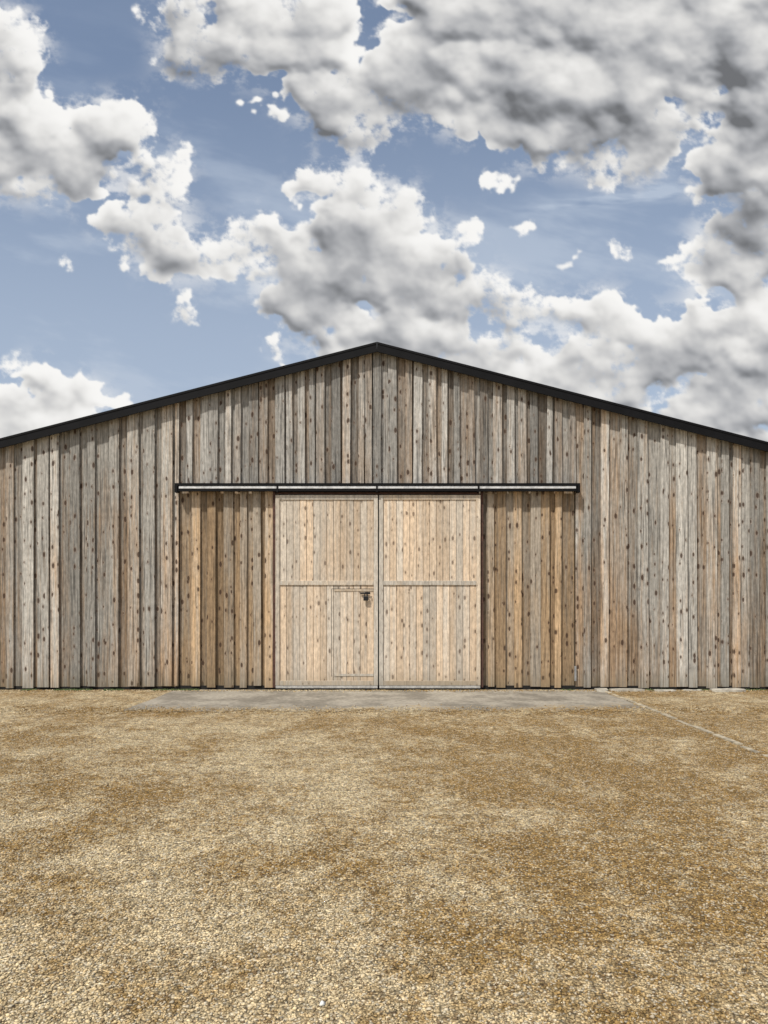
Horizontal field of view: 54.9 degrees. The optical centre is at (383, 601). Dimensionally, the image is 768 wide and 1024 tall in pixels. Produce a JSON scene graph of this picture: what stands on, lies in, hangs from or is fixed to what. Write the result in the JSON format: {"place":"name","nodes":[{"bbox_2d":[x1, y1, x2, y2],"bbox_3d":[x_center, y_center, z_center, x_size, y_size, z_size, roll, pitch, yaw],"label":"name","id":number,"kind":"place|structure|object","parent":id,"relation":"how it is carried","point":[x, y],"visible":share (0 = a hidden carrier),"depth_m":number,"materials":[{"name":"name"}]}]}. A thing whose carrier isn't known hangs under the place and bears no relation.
{"place":"outdoors","nodes":[
{"label":"outdoors","id":0,"kind":"place"},
{"bbox_2d":[179,492,574,684],"bbox_3d":[-0.127,-1.506,13.582,19.140,6.093,0.065,0,0,0],"label":"wall backing","id":1,"kind":"object","parent":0,"point":[378,586],"depth_m":13.55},
{"bbox_2d":[0,0,767,441],"bbox_3d":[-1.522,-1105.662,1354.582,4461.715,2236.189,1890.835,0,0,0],"label":"sky","id":2,"kind":"structure","parent":0,"point":[356,252],"depth_m":1963.03,"materials":[{"name":"white"}]},
{"bbox_2d":[0,689,767,1023],"bbox_3d":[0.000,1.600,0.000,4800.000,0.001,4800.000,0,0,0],"label":"ground","id":3,"kind":"structure","parent":0,"point":[368,720],"depth_m":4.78,"materials":[{"name":"beige gravel"}]},
{"bbox_2d":[0,685,767,689],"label":"footing","id":4,"kind":"object","parent":3,"relation":"on","point":[262,687],"visible":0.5,"depth_m":13.50,"materials":[{"name":"grey concrete"}]},
{"bbox_2d":[0,403,767,687],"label":"wall cladding","id":5,"kind":"structure","parent":4,"relation":"on","point":[671,556],"depth_m":13.46,"materials":[{"name":"wood"}]},
{"bbox_2d":[180,492,573,687],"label":"cladding","id":6,"kind":"structure","parent":5,"relation":"attached to","point":[226,589],"depth_m":13.48,"materials":[{"name":"brown wood"}]},
{"bbox_2d":[273,492,482,686],"bbox_3d":[-0.109,-0.230,13.447,3.819,3.559,0.045,0,0,0],"label":"door jamb","id":7,"kind":"object","parent":6,"relation":"attached to","point":[274,494],"depth_m":13.43,"materials":[{"name":"brown wood"}]},
{"bbox_2d":[277,500,376,685],"bbox_3d":[-1.037,-0.191,13.437,1.814,3.451,0.025,0,0,0],"label":"backing","id":8,"kind":"object","parent":7,"relation":"attached to","point":[333,605],"visible":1,"depth_m":13.43,"materials":[{"name":"brown wood"}]},
{"bbox_2d":[277,492,478,494],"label":"header beam","id":9,"kind":"structure","parent":7,"relation":"attached to","point":[378,493],"depth_m":13.41,"materials":[{"name":"brown wood"}]},
{"bbox_2d":[379,495,480,687],"bbox_3d":[0.828,-0.188,13.412,1.836,3.496,0.076,0,0,0],"label":"sliding door leaf","id":10,"kind":"object","parent":7,"relation":"attached to","point":[429,591],"visible":1,"depth_m":13.40,"materials":[{"name":"brown wood"}]},
{"bbox_2d":[179,352,575,482],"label":"gable cladding","id":11,"kind":"structure","parent":5,"relation":"attached to","point":[376,417],"depth_m":13.46,"materials":[{"name":"wood"}]},
{"bbox_2d":[175,483,579,492],"bbox_3d":[-0.118,-2.055,13.360,7.291,0.166,0.130,0,0,0],"label":"rail hood","id":12,"kind":"object","parent":5,"relation":"attached to","point":[377,490],"visible":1,"depth_m":13.30,"materials":[{"name":"black metal"}]},
{"bbox_2d":[179,486,575,488],"bbox_3d":[-0.118,-2.064,13.334,7.151,0.049,0.039,0,0,0],"label":"sliding rail","id":13,"kind":"object","parent":12,"relation":"attached to","point":[379,487],"visible":1,"depth_m":13.31,"materials":[{"name":"metal"}]},
{"bbox_2d":[0,342,767,451],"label":"barge flashing","id":14,"kind":"object","parent":5,"relation":"attached to","point":[391,350],"visible":0.96,"depth_m":13.31,"materials":[{"name":"black metal"}]},
{"bbox_2d":[574,666,576,680],"bbox_3d":[3.478,1.300,13.444,0.036,0.273,0.019,0,0,0],"label":"door stop","id":15,"kind":"object","parent":5,"relation":"attached to","point":[575,673],"depth_m":13.44,"materials":[{"name":"metal"}]},
{"bbox_2d":[121,690,649,711],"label":"concrete slab","id":16,"kind":"structure","parent":3,"relation":"on","point":[375,699],"depth_m":11.97,"materials":[{"name":"grey concrete"}]},
{"bbox_2d":[276,686,377,687],"bbox_3d":[-1.037,1.537,13.386,1.844,0.045,0.026,0,0,0],"label":"bottom strip","id":17,"kind":"object","parent":16,"relation":"on","point":[326,686],"visible":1,"depth_m":13.37,"materials":[{"name":"metal"}]},
{"bbox_2d":[275,495,377,684],"bbox_3d":[-1.037,-0.213,13.402,1.854,3.446,0.044,0,0,0],"label":"frame","id":18,"kind":"object","parent":17,"relation":"on","point":[278,582],"visible":1,"depth_m":13.38,"materials":[{"name":"brown wood"}]},
{"bbox_2d":[280,500,373,680],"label":"boards","id":19,"kind":"object","parent":18,"relation":"attached to","point":[309,540],"visible":1,"depth_m":13.40,"materials":[{"name":"beige wood"}]},
{"bbox_2d":[331,589,331,675],"bbox_3d":[-0.572,0.552,13.398,0.766,1.588,0.005,0,0,0],"label":"pass door gap","id":20,"kind":"object","parent":18,"relation":"attached to","point":[331,632],"visible":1,"depth_m":13.40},
{"bbox_2d":[334,589,373,675],"bbox_3d":[-0.545,0.556,13.396,0.712,1.579,0.008,0,0,0],"label":"pass door ledge","id":21,"kind":"object","parent":18,"relation":"attached to","point":[353,590],"visible":1,"depth_m":13.39,"materials":[{"name":"brown wood"}]},
{"bbox_2d":[360,592,369,600],"bbox_3d":[-0.337,-0.102,13.351,0.180,0.155,0.053,0,0,0],"label":"padlock","id":22,"kind":"object","parent":21,"relation":"attached to","point":[365,598],"visible":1,"depth_m":13.33,"materials":[{"name":"metal"}]},
{"bbox_2d":[21,688,767,690],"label":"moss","id":23,"kind":"object","parent":3,"relation":"on","point":[86,689],"visible":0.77,"depth_m":13.37,"materials":[{"name":"green plant"}]},
{"bbox_2d":[594,688,745,691],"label":"broken paving","id":24,"kind":"structure","parent":3,"relation":"on","point":[671,690],"depth_m":13.22,"materials":[{"name":"concrete"}]},
{"bbox_2d":[605,691,767,756],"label":"kerb","id":25,"kind":"structure","parent":3,"relation":"on","point":[705,730],"depth_m":9.32,"materials":[{"name":"concrete"}]}
]}

